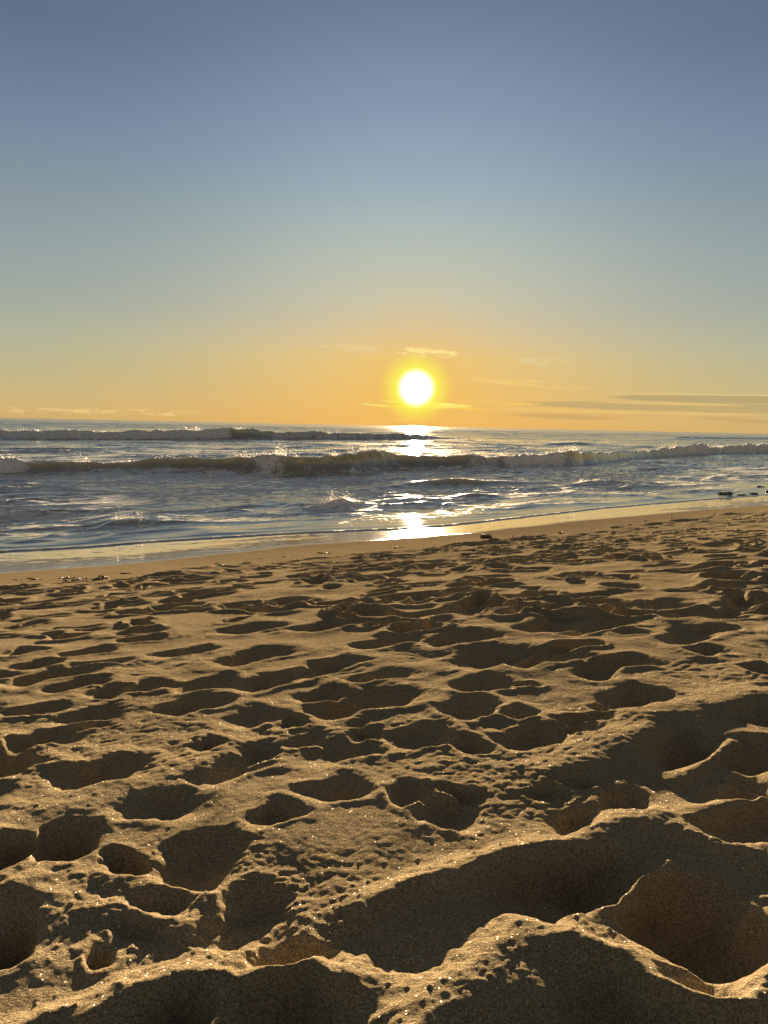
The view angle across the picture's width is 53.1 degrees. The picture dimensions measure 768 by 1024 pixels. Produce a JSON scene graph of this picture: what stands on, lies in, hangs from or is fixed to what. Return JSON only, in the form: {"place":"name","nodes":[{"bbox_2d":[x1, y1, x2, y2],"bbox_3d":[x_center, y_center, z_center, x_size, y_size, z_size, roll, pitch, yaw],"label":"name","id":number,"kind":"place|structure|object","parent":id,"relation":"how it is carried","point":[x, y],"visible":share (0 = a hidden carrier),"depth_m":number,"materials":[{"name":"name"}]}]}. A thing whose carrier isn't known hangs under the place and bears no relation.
{"place":"outdoors","nodes":[
{"label":"outdoors","id":0,"kind":"place"},
{"bbox_2d":[0,495,767,1023],"bbox_3d":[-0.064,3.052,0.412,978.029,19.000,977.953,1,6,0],"label":"sand","id":1,"kind":"structure","parent":0,"point":[512,771],"depth_m":1.38,"materials":[{"name":"beige sand"}]},
{"bbox_2d":[61,578,83,581],"bbox_3d":[-2.502,0.557,6.232,0.247,0.017,0.182,1,6,0],"label":"seaweed clump","id":2,"kind":"object","parent":1,"relation":"on","point":[72,580],"visible":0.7,"depth_m":6.23,"materials":[{"name":"brown plant"}]},
{"bbox_2d":[86,573,109,580],"bbox_3d":[-2.292,0.522,6.188,0.160,0.059,0.204,1,6,0],"label":"seaweed clump","id":3,"kind":"object","parent":1,"relation":"on","point":[101,578],"visible":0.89,"depth_m":6.20,"materials":[{"name":"brown plant"}]},
{"bbox_2d":[717,491,733,494],"bbox_3d":[10.559,-0.567,23.688,0.692,0.125,0.391,-4,8,-39],"label":"rock","id":4,"kind":"object","parent":1,"relation":"on","point":[727,493],"visible":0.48,"depth_m":23.57,"materials":[{"name":"black stone"}]},
{"bbox_2d":[0,418,767,552],"bbox_3d":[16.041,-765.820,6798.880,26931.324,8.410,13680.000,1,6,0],"label":"sea","id":5,"kind":"structure","parent":0,"point":[54,494],"depth_m":27.43,"materials":[{"name":"liquid"}]},
{"bbox_2d":[5,425,455,437],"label":"wave spray","id":6,"kind":"object","parent":5,"relation":"on","point":[204,428],"visible":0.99,"depth_m":80.26,"materials":[{"name":"liquid"}]},
{"bbox_2d":[309,485,356,507],"bbox_3d":[-1.234,-0.561,17.291,0.638,0.969,2.436,6,8,36],"label":"wave spray","id":7,"kind":"object","parent":5,"relation":"on","point":[330,498],"visible":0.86,"depth_m":17.26,"materials":[{"name":"liquid"}]},
{"bbox_2d":[0,439,764,462],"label":"wave spray","id":8,"kind":"object","parent":5,"relation":"on","point":[389,451],"visible":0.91,"depth_m":31.33,"materials":[{"name":"liquid"}]},
{"bbox_2d":[0,0,767,433],"label":"sky","id":9,"kind":"structure","parent":0,"point":[519,214],"materials":[{"name":"blue"}]},
{"bbox_2d":[480,534,491,537],"bbox_3d":[1.562,0.373,11.767,0.178,0.069,0.090,2,6,-7],"label":"driftwood block","id":10,"kind":"object","parent":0,"point":[485,536],"depth_m":11.72,"materials":[{"name":"brown wood"}]}
]}

